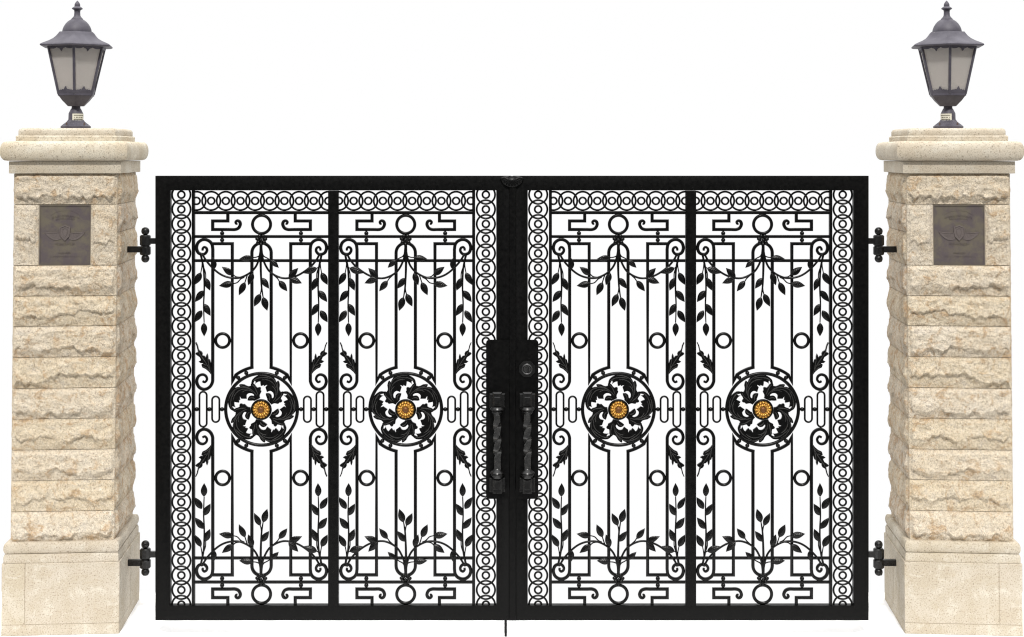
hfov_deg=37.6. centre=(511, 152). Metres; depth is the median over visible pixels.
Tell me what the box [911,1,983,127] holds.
pillar lantern
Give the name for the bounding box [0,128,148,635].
gate pillar
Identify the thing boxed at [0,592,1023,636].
ground
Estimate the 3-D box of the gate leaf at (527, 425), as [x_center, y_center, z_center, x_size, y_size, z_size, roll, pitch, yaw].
[1.067,1.349,8.243,2.122,2.440,0.134,0,0,0]
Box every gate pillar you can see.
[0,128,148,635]
[875,128,1023,635]
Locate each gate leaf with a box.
[127,176,522,636]
[516,176,896,619]
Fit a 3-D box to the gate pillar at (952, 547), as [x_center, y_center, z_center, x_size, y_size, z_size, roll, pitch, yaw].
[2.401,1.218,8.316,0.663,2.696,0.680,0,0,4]
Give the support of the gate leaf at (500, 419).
attached to the gate pillar at (71, 547)
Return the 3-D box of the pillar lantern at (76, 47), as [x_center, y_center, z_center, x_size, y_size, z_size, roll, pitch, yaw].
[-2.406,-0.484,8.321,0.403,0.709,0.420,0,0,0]
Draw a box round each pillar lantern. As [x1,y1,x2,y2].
[40,1,112,127]
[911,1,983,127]

